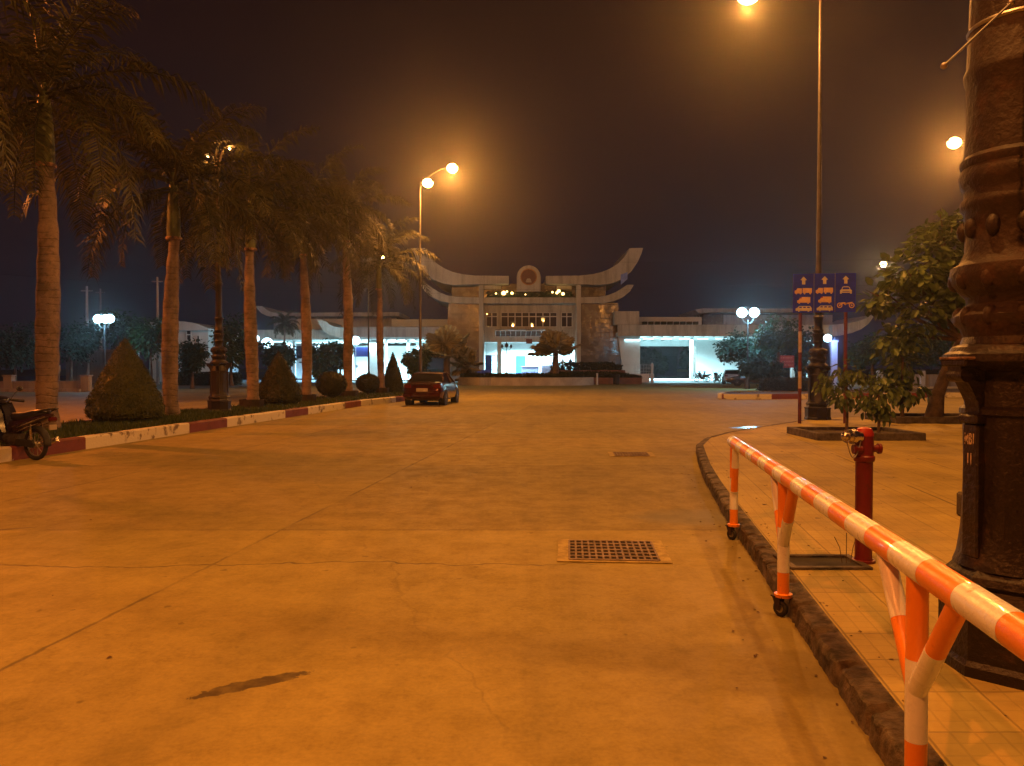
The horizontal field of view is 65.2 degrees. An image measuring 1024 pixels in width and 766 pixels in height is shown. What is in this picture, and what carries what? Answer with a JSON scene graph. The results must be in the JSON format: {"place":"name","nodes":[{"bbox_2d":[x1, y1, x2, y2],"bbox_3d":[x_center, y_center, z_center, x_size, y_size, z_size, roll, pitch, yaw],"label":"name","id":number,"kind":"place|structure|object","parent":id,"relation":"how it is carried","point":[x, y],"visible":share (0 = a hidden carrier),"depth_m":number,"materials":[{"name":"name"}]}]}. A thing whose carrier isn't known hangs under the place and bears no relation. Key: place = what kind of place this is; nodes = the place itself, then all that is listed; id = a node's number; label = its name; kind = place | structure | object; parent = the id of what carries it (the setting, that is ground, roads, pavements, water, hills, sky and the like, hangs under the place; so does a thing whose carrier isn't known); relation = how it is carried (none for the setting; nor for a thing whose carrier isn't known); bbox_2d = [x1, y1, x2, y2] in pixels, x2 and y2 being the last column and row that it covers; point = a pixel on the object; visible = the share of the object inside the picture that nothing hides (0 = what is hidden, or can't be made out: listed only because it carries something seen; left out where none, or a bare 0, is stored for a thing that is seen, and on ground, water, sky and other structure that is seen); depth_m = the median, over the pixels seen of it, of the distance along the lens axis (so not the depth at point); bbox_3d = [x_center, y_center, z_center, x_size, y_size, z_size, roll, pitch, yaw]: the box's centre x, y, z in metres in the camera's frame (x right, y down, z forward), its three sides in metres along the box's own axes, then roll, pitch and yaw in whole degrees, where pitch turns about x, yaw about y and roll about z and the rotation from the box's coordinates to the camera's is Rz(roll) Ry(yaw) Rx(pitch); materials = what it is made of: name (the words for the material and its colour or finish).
{"place":"outdoors","nodes":[
{"label":"outdoors","id":0,"kind":"place"},
{"bbox_2d":[0,375,92,391],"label":"garden wall","id":1,"kind":"structure","parent":0,"point":[8,383],"depth_m":53.93,"materials":[{"name":"grey paint"}]},
{"bbox_2d":[0,391,403,445],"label":"grass","id":2,"kind":"structure","parent":0,"point":[74,428],"depth_m":20.82,"materials":[{"name":"plant"}]},
{"bbox_2d":[0,0,49,184],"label":"palm tree","id":3,"kind":"object","parent":2,"relation":"on","point":[19,96],"visible":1,"depth_m":14.28,"materials":[{"name":"green plant"}]},
{"bbox_2d":[0,0,224,430],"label":"palm tree","id":4,"kind":"object","parent":2,"relation":"on","point":[42,162],"visible":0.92,"depth_m":17.27,"materials":[{"name":"green plant"}]},
{"bbox_2d":[84,337,165,421],"bbox_3d":[-9.769,-0.090,20.205,1.937,2.159,1.954,0,1,0],"label":"cone topiary","id":5,"kind":"object","parent":2,"relation":"on","point":[124,387],"visible":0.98,"depth_m":19.70,"materials":[{"name":"green plant"}]},
{"bbox_2d":[20,94,312,414],"bbox_3d":[-9.347,-3.222,22.216,7.108,8.330,6.553,0,1,0],"label":"palm tree","id":6,"kind":"object","parent":2,"relation":"on","point":[175,220],"visible":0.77,"depth_m":22.18,"materials":[{"name":"green plant"}]},
{"bbox_2d":[204,144,235,410],"bbox_3d":[-9.163,-3.204,24.954,2.017,8.188,0.684,1,1,42],"label":"street lamp","id":7,"kind":"object","parent":2,"relation":"on","point":[218,365],"visible":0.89,"depth_m":24.85,"materials":[{"name":"black metal"}]},
{"bbox_2d":[151,125,349,407],"bbox_3d":[-8.958,-3.970,27.548,6.222,9.681,5.968,-1,1,-40],"label":"palm tree","id":8,"kind":"object","parent":2,"relation":"on","point":[253,399],"visible":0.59,"depth_m":27.29,"materials":[{"name":"green plant"}]},
{"bbox_2d":[259,351,302,403],"bbox_3d":[-8.710,-0.195,29.802,1.763,2.020,1.771,0,1,0],"label":"cone topiary","id":9,"kind":"object","parent":2,"relation":"on","point":[278,384],"visible":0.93,"depth_m":29.33,"materials":[{"name":"green plant"}]},
{"bbox_2d":[214,144,385,401],"bbox_3d":[-8.389,-4.410,32.433,6.285,10.374,6.219,0,1,24],"label":"palm tree","id":10,"kind":"object","parent":2,"relation":"on","point":[306,339],"visible":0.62,"depth_m":32.27,"materials":[{"name":"green plant"}]},
{"bbox_2d":[315,371,347,397],"bbox_3d":[-7.939,0.121,35.212,1.413,1.346,1.421,0,1,0],"label":"ball topiary","id":11,"kind":"object","parent":2,"relation":"on","point":[330,384],"visible":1,"depth_m":34.76,"materials":[{"name":"green plant"}]},
{"bbox_2d":[278,154,411,396],"bbox_3d":[-8.047,-4.763,37.952,5.946,10.867,5.390,0,1,14],"label":"palm tree","id":12,"kind":"object","parent":2,"relation":"on","point":[348,327],"visible":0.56,"depth_m":37.66,"materials":[{"name":"green plant"}]},
{"bbox_2d":[355,373,379,393],"bbox_3d":[-7.309,0.083,40.598,1.271,1.216,1.299,0,1,0],"label":"ball topiary","id":13,"kind":"object","parent":2,"relation":"on","point":[368,383],"visible":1,"depth_m":40.22,"materials":[{"name":"green plant"}]},
{"bbox_2d":[318,216,440,392],"bbox_3d":[-7.299,-4.293,43.344,6.330,9.720,6.569,0,1,15],"label":"palm tree","id":14,"kind":"object","parent":2,"relation":"on","point":[367,269],"visible":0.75,"depth_m":43.28,"materials":[{"name":"green plant"}]},
{"bbox_2d":[384,352,403,392],"bbox_3d":[-6.637,-0.477,44.618,1.279,2.552,1.268,0,1,0],"label":"cone topiary","id":15,"kind":"object","parent":2,"relation":"on","point":[393,379],"visible":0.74,"depth_m":44.25,"materials":[{"name":"green plant"}]},
{"bbox_2d":[419,164,458,371],"bbox_3d":[-4.119,-5.644,44.419,2.671,12.780,0.599,1,1,27],"label":"street lamp","id":16,"kind":"object","parent":2,"relation":"on","point":[451,168],"visible":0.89,"depth_m":44.81,"materials":[{"name":"metal"}]},
{"bbox_2d":[92,382,355,388],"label":"garden ground","id":17,"kind":"structure","parent":0,"point":[244,384],"depth_m":69.44,"materials":[{"name":"soil"}]},
{"bbox_2d":[0,319,34,380],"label":"tree","id":18,"kind":"object","parent":17,"relation":"on","point":[12,355],"visible":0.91,"depth_m":62.02,"materials":[{"name":"green plant"}]},
{"bbox_2d":[59,315,103,380],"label":"tree","id":19,"kind":"object","parent":17,"relation":"on","point":[80,343],"visible":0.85,"depth_m":65.77,"materials":[{"name":"green plant"}]},
{"bbox_2d":[81,286,92,374],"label":"utility pole","id":20,"kind":"object","parent":17,"relation":"on","point":[87,363],"visible":0.56,"depth_m":69.82,"materials":[{"name":"grey paint"}]},
{"bbox_2d":[66,349,140,382],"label":"hedge","id":21,"kind":"object","parent":17,"relation":"on","point":[96,368],"visible":0.21,"depth_m":79.98,"materials":[{"name":"green plant"}]},
{"bbox_2d":[93,314,114,367],"bbox_3d":[-31.586,-2.455,61.964,1.600,5.730,0.680,0,1,0],"label":"globe lamp","id":22,"kind":"object","parent":17,"relation":"on","point":[108,318],"visible":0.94,"depth_m":61.76,"materials":[{"name":"glass"}]},
{"bbox_2d":[90,308,143,349],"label":"tree","id":23,"kind":"object","parent":17,"relation":"on","point":[116,329],"visible":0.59,"depth_m":69.48,"materials":[{"name":"green plant"}]},
{"bbox_2d":[126,314,162,377],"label":"tree","id":24,"kind":"object","parent":17,"relation":"on","point":[145,337],"visible":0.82,"depth_m":63.63,"materials":[{"name":"green plant"}]},
{"bbox_2d":[152,277,162,383],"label":"utility pole","id":25,"kind":"object","parent":17,"relation":"on","point":[157,359],"visible":0.8,"depth_m":73.85,"materials":[{"name":"grey paint"}]},
{"bbox_2d":[178,336,210,388],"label":"tree","id":26,"kind":"object","parent":17,"relation":"on","point":[191,358],"visible":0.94,"depth_m":59.65,"materials":[{"name":"green plant"}]},
{"bbox_2d":[178,371,242,384],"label":"hedge","id":27,"kind":"object","parent":17,"relation":"on","point":[202,379],"visible":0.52,"depth_m":70.08,"materials":[{"name":"green plant"}]},
{"bbox_2d":[207,312,245,385],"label":"tree","id":28,"kind":"object","parent":17,"relation":"on","point":[234,347],"visible":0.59,"depth_m":65.37,"materials":[{"name":"green plant"}]},
{"bbox_2d":[258,340,300,367],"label":"tree","id":29,"kind":"object","parent":17,"relation":"on","point":[289,355],"visible":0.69,"depth_m":79.34,"materials":[{"name":"green plant"}]},
{"bbox_2d":[266,309,299,347],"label":"palm tree","id":30,"kind":"object","parent":17,"relation":"on","point":[283,321],"visible":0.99,"depth_m":82.67,"materials":[{"name":"green plant"}]},
{"bbox_2d":[0,372,875,382],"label":"courtyard paving","id":31,"kind":"structure","parent":0,"point":[681,375],"depth_m":117.60,"materials":[{"name":"concrete"}]},
{"bbox_2d":[96,289,104,348],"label":"utility pole","id":32,"kind":"object","parent":31,"relation":"on","point":[100,306],"visible":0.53,"depth_m":89.77,"materials":[{"name":"grey paint"}]},
{"bbox_2d":[149,321,238,381],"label":"white house","id":33,"kind":"structure","parent":31,"relation":"on","point":[189,330],"depth_m":91.91,"materials":[{"name":"paint"}]},
{"bbox_2d":[298,338,342,377],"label":"tree","id":34,"kind":"object","parent":31,"relation":"on","point":[322,359],"visible":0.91,"depth_m":83.26,"materials":[{"name":"green plant"}]},
{"bbox_2d":[327,340,355,373],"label":"tree","id":35,"kind":"object","parent":31,"relation":"on","point":[340,345],"visible":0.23,"depth_m":85.59,"materials":[{"name":"green plant"}]},
{"bbox_2d":[256,306,447,380],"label":"wing","id":36,"kind":"structure","parent":31,"relation":"on","point":[400,333],"depth_m":96.86,"materials":[{"name":"white paint"}]},
{"bbox_2d":[353,336,359,381],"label":"canopy lamp","id":37,"kind":"object","parent":31,"relation":"on","point":[356,340],"visible":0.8,"depth_m":87.75,"materials":[{"name":"white glass"}]},
{"bbox_2d":[412,248,642,380],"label":"gate building","id":38,"kind":"structure","parent":31,"relation":"on","point":[583,315],"depth_m":94.91,"materials":[{"name":"beige paint"}]},
{"bbox_2d":[485,355,496,369],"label":"door","id":39,"kind":"structure","parent":38,"relation":"in","point":[488,358],"depth_m":96.31,"materials":[{"name":"blue glass"}]},
{"bbox_2d":[486,313,496,326],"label":"window","id":40,"kind":"structure","parent":38,"relation":"in","point":[491,318],"depth_m":96.19,"materials":[{"name":"white paint"}]},
{"bbox_2d":[516,356,525,372],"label":"door","id":41,"kind":"structure","parent":38,"relation":"in","point":[520,360],"depth_m":103.96,"materials":[{"name":"blue glass"}]},
{"bbox_2d":[501,313,556,326],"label":"window","id":42,"kind":"structure","parent":38,"relation":"in","point":[507,319],"depth_m":96.19,"materials":[{"name":"white paint"}]},
{"bbox_2d":[486,289,572,296],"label":"balcony planting","id":43,"kind":"object","parent":38,"relation":"on","point":[531,294],"visible":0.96,"depth_m":94.80,"materials":[{"name":"green plant"}]},
{"bbox_2d":[521,366,539,372],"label":"reception counter","id":44,"kind":"object","parent":38,"relation":"on","point":[530,369],"visible":0.78,"depth_m":98.69,"materials":[{"name":"white"}]},
{"bbox_2d":[541,364,551,373],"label":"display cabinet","id":45,"kind":"object","parent":38,"relation":"on","point":[545,368],"visible":0.45,"depth_m":97.69,"materials":[{"name":"white"}]},
{"bbox_2d":[561,313,571,326],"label":"window","id":46,"kind":"structure","parent":38,"relation":"in","point":[566,318],"depth_m":96.19,"materials":[{"name":"white paint"}]},
{"bbox_2d":[634,363,653,382],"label":"railing","id":47,"kind":"object","parent":31,"relation":"on","point":[647,378],"visible":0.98,"depth_m":85.91,"materials":[{"name":"grey metal"}]},
{"bbox_2d":[640,346,668,376],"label":"tree","id":48,"kind":"object","parent":31,"relation":"on","point":[655,358],"visible":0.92,"depth_m":129.03,"materials":[{"name":"green plant"}]},
{"bbox_2d":[678,346,689,377],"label":"tree","id":49,"kind":"object","parent":31,"relation":"on","point":[684,361],"visible":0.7,"depth_m":117.42,"materials":[{"name":"green plant"}]},
{"bbox_2d":[694,372,711,381],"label":"motorbike","id":50,"kind":"object","parent":31,"relation":"on","point":[704,376],"visible":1,"depth_m":90.07,"materials":[{"name":"black metal"}]},
{"bbox_2d":[713,372,721,381],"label":"motorbike","id":51,"kind":"object","parent":31,"relation":"on","point":[716,377],"visible":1,"depth_m":86.46,"materials":[{"name":"black metal"}]},
{"bbox_2d":[613,308,872,380],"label":"wing","id":52,"kind":"structure","parent":31,"relation":"on","point":[699,332],"depth_m":96.85,"materials":[{"name":"white paint"}]},
{"bbox_2d":[723,315,831,324],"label":"upper window","id":53,"kind":"structure","parent":52,"relation":"in","point":[727,319],"depth_m":99.47,"materials":[{"name":"grey glass"}]},
{"bbox_2d":[0,369,963,765],"bbox_3d":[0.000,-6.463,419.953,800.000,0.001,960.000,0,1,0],"label":"ground","id":54,"kind":"structure","parent":0,"point":[386,585],"depth_m":5.55,"materials":[{"name":"concrete"}]},
{"bbox_2d":[0,386,59,460],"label":"motorbike","id":55,"kind":"object","parent":54,"relation":"on","point":[14,425],"visible":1,"depth_m":13.77,"materials":[{"name":"black metal"}]},
{"bbox_2d":[0,396,404,462],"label":"median kerb","id":56,"kind":"structure","parent":54,"relation":"on","point":[114,438],"depth_m":18.73,"materials":[{"name":"white concrete"}]},
{"bbox_2d":[367,256,384,372],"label":"street lamp","id":57,"kind":"object","parent":54,"relation":"on","point":[368,333],"visible":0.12,"depth_m":71.86,"materials":[{"name":"metal"}]},
{"bbox_2d":[400,346,432,375],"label":"tree","id":58,"kind":"object","parent":54,"relation":"on","point":[409,361],"visible":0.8,"depth_m":61.54,"materials":[{"name":"green plant"}]},
{"bbox_2d":[403,372,458,404],"bbox_3d":[-3.516,0.231,35.661,2.060,1.470,4.470,0,1,7],"label":"parked car","id":59,"kind":"object","parent":54,"relation":"on","point":[441,388],"visible":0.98,"depth_m":33.92,"materials":[{"name":"red paint"}]},
{"bbox_2d":[3,429,1006,757],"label":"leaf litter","id":60,"kind":"object","parent":54,"relation":"on","point":[755,609],"visible":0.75,"depth_m":5.52,"materials":[{"name":"brown plant"}]},
{"bbox_2d":[458,371,593,385],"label":"planter","id":61,"kind":"object","parent":54,"relation":"on","point":[529,379],"visible":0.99,"depth_m":71.41,"materials":[{"name":"grey paint"}]},
{"bbox_2d":[418,324,474,374],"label":"fan palm","id":62,"kind":"object","parent":61,"relation":"in","point":[448,341],"visible":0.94,"depth_m":72.83,"materials":[{"name":"green plant"}]},
{"bbox_2d":[450,346,482,376],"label":"fan palm","id":63,"kind":"object","parent":61,"relation":"in","point":[469,353],"visible":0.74,"depth_m":75.57,"materials":[{"name":"green plant"}]},
{"bbox_2d":[527,329,582,377],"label":"tree","id":64,"kind":"object","parent":61,"relation":"in","point":[551,342],"visible":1,"depth_m":73.00,"materials":[{"name":"green plant"}]},
{"bbox_2d":[548,361,641,383],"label":"hedge","id":65,"kind":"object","parent":54,"relation":"on","point":[605,372],"depth_m":80.99,"materials":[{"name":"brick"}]},
{"bbox_2d":[557,539,672,563],"bbox_3d":[0.870,1.456,6.969,0.940,0.014,0.840,0,1,4],"label":"drain grate","id":66,"kind":"object","parent":54,"relation":"on","point":[616,551],"visible":1,"depth_m":6.92,"materials":[{"name":"metal"}]},
{"bbox_2d":[613,373,619,384],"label":"litter bin","id":67,"kind":"object","parent":54,"relation":"on","point":[616,378],"visible":1,"depth_m":75.75,"materials":[{"name":"black plastic"}]},
{"bbox_2d":[608,452,655,456],"bbox_3d":[2.190,1.307,14.703,0.820,0.014,0.770,0,1,4],"label":"drain grate","id":68,"kind":"object","parent":54,"relation":"on","point":[631,454],"visible":1,"depth_m":14.58,"materials":[{"name":"metal"}]},
{"bbox_2d":[640,346,678,375],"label":"distant building","id":69,"kind":"structure","parent":54,"relation":"on","point":[671,352],"depth_m":151.93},
{"bbox_2d":[720,369,739,383],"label":"parked car","id":70,"kind":"object","parent":54,"relation":"on","point":[729,373],"visible":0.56,"depth_m":77.27,"materials":[{"name":"silver metal"}]},
{"bbox_2d":[726,376,758,385],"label":"parked car","id":71,"kind":"object","parent":54,"relation":"on","point":[735,380],"visible":0.37,"depth_m":70.07,"materials":[{"name":"grey paint"}]},
{"bbox_2d":[712,326,783,387],"bbox_3d":[18.190,-2.013,61.732,5.600,4.884,3.906,1,1,40],"label":"tree","id":72,"kind":"object","parent":54,"relation":"on","point":[736,349],"visible":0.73,"depth_m":61.42,"materials":[{"name":"green plant"}]},
{"bbox_2d":[737,307,758,388],"bbox_3d":[17.674,-2.606,59.961,1.680,6.108,0.760,0,1,0],"label":"globe lamp","id":73,"kind":"object","parent":54,"relation":"on","point":[742,312],"visible":0.99,"depth_m":59.83,"materials":[{"name":"glass"}]},
{"bbox_2d":[735,353,787,380],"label":"tree","id":74,"kind":"object","parent":54,"relation":"on","point":[753,368],"visible":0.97,"depth_m":54.52,"materials":[{"name":"green plant"}]},
{"bbox_2d":[751,312,807,361],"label":"tree","id":75,"kind":"object","parent":54,"relation":"on","point":[777,341],"visible":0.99,"depth_m":56.48,"materials":[{"name":"green plant"}]},
{"bbox_2d":[780,355,793,377],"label":"notice board","id":76,"kind":"object","parent":54,"relation":"on","point":[788,360],"visible":0.77,"depth_m":65.93,"materials":[{"name":"red paint"}]},
{"bbox_2d":[780,323,824,377],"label":"tree","id":77,"kind":"object","parent":54,"relation":"on","point":[807,347],"visible":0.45,"depth_m":68.94,"materials":[{"name":"green plant"}]},
{"bbox_2d":[696,416,946,765],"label":"kerb","id":78,"kind":"structure","parent":54,"relation":"on","point":[875,709],"depth_m":4.20,"materials":[{"name":"stone"}]},
{"bbox_2d":[823,334,831,375],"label":"globe lamp","id":79,"kind":"object","parent":54,"relation":"on","point":[827,338],"visible":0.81,"depth_m":73.82,"materials":[{"name":"glass"}]},
{"bbox_2d":[718,389,961,398],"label":"island kerb","id":80,"kind":"structure","parent":54,"relation":"on","point":[750,396],"depth_m":40.85,"materials":[{"name":"grey concrete"}]},
{"bbox_2d":[842,332,891,384],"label":"tree","id":81,"kind":"object","parent":54,"relation":"on","point":[859,354],"visible":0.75,"depth_m":57.76,"materials":[{"name":"green plant"}]},
{"bbox_2d":[725,436,1023,765],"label":"barrier","id":82,"kind":"object","parent":54,"relation":"on","point":[922,655],"visible":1,"depth_m":2.80,"materials":[{"name":"orange metal"}]},
{"bbox_2d":[877,321,942,378],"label":"tree","id":83,"kind":"object","parent":54,"relation":"on","point":[925,356],"visible":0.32,"depth_m":64.91,"materials":[{"name":"green plant"}]},
{"bbox_2d":[876,371,956,385],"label":"garden wall","id":84,"kind":"structure","parent":54,"relation":"on","point":[927,379],"depth_m":66.00,"materials":[{"name":"grey paint"}]},
{"bbox_2d":[913,386,957,388],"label":"kerb","id":85,"kind":"structure","parent":54,"relation":"on","point":[948,387],"depth_m":61.02,"materials":[{"name":"grey concrete"}]},
{"bbox_2d":[923,314,951,371],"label":"tree","id":86,"kind":"object","parent":54,"relation":"on","point":[945,350],"visible":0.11,"depth_m":71.84,"materials":[{"name":"green plant"}]},
{"bbox_2d":[945,137,964,147],"bbox_3d":[20.874,-5.199,36.907,1.848,12.180,0.591,0,1,0],"label":"street lamp","id":87,"kind":"object","parent":54,"relation":"on","point":[954,142],"visible":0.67,"depth_m":36.62,"materials":[{"name":"glass"}]},
{"bbox_2d":[0,0,969,369],"label":"sky","id":88,"kind":"structure","parent":0,"point":[580,134],"materials":[{"name":"black"}]},
{"bbox_2d":[829,340,838,384],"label":"white pillar","id":89,"kind":"structure","parent":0,"point":[833,351],"depth_m":74.47,"materials":[{"name":"paint"}]},
{"bbox_2d":[724,390,959,393],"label":"island soil","id":90,"kind":"structure","parent":0,"point":[806,392],"depth_m":44.10,"materials":[{"name":"brown soil"}]},
{"bbox_2d":[756,376,834,390],"bbox_3d":[16.838,0.086,47.686,4.177,0.989,2.045,0,1,0],"label":"hedge","id":91,"kind":"object","parent":90,"relation":"on","point":[779,384],"visible":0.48,"depth_m":46.87,"materials":[{"name":"green plant"}]},
{"bbox_2d":[703,416,1023,765],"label":"pavement","id":92,"kind":"structure","parent":0,"point":[970,723],"depth_m":7.13,"materials":[{"name":"tile"}]},
{"bbox_2d":[738,0,830,419],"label":"street lamp","id":93,"kind":"object","parent":92,"relation":"on","point":[817,407],"visible":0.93,"depth_m":22.54,"materials":[{"name":"black metal"}]},
{"bbox_2d":[773,533,872,569],"bbox_3d":[2.325,1.229,6.015,0.590,0.271,0.420,0,1,0],"label":"tree pit","id":94,"kind":"object","parent":92,"relation":"on","point":[840,561],"visible":0.89,"depth_m":6.00,"materials":[{"name":"concrete"}]},
{"bbox_2d":[793,273,855,423],"bbox_3d":[8.188,-0.907,21.038,1.643,3.947,0.126,0,1,0],"label":"lane sign","id":95,"kind":"object","parent":92,"relation":"on","point":[835,292],"visible":1,"depth_m":20.96,"materials":[{"name":"blue metal"}]},
{"bbox_2d":[787,427,925,440],"bbox_3d":[7.250,1.073,17.024,2.200,0.160,1.800,0,1,0],"label":"planting bed","id":96,"kind":"object","parent":92,"relation":"on","point":[835,433],"visible":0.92,"depth_m":16.28,"materials":[{"name":"brown soil"}]},
{"bbox_2d":[811,359,870,429],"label":"sapling","id":97,"kind":"object","parent":96,"relation":"on","point":[847,377],"visible":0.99,"depth_m":17.13,"materials":[{"name":"green plant"}]},
{"bbox_2d":[854,384,905,432],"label":"sapling","id":98,"kind":"object","parent":96,"relation":"on","point":[871,406],"visible":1,"depth_m":16.76,"materials":[{"name":"green plant"}]},
{"bbox_2d":[841,427,882,564],"bbox_3d":[2.616,0.843,6.039,0.333,1.023,0.170,0,1,-11],"label":"fire hydrant","id":99,"kind":"object","parent":92,"relation":"on","point":[864,448],"visible":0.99,"depth_m":5.99,"materials":[{"name":"red metal"}]},
{"bbox_2d":[865,413,961,423],"bbox_3d":[11.650,0.968,21.973,3.100,0.180,1.900,0,1,0],"label":"planting bed","id":100,"kind":"object","parent":92,"relation":"on","point":[920,418],"visible":0.31,"depth_m":21.02,"materials":[{"name":"brown soil"}]},
{"bbox_2d":[860,319,946,416],"bbox_3d":[10.460,-0.354,21.626,1.935,2.702,1.478,0,1,-9],"label":"sapling","id":101,"kind":"object","parent":100,"relation":"on","point":[901,373],"visible":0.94,"depth_m":21.42,"materials":[{"name":"green plant"}]},
{"bbox_2d":[855,208,965,416],"bbox_3d":[11.936,-1.991,21.919,4.890,6.062,3.042,0,1,0],"label":"tree","id":102,"kind":"object","parent":100,"relation":"on","point":[931,288],"visible":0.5,"depth_m":21.68,"materials":[{"name":"green plant"}]},
{"bbox_2d":[938,0,1023,690],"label":"street lamp","id":103,"kind":"object","parent":92,"relation":"on","point":[984,360],"visible":0.99,"depth_m":3.78,"materials":[{"name":"black metal"}]},
{"bbox_2d":[956,491,961,515],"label":"concrete block","id":104,"kind":"structure","parent":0,"point":[959,502],"depth_m":7.92,"materials":[{"name":"grey concrete"}]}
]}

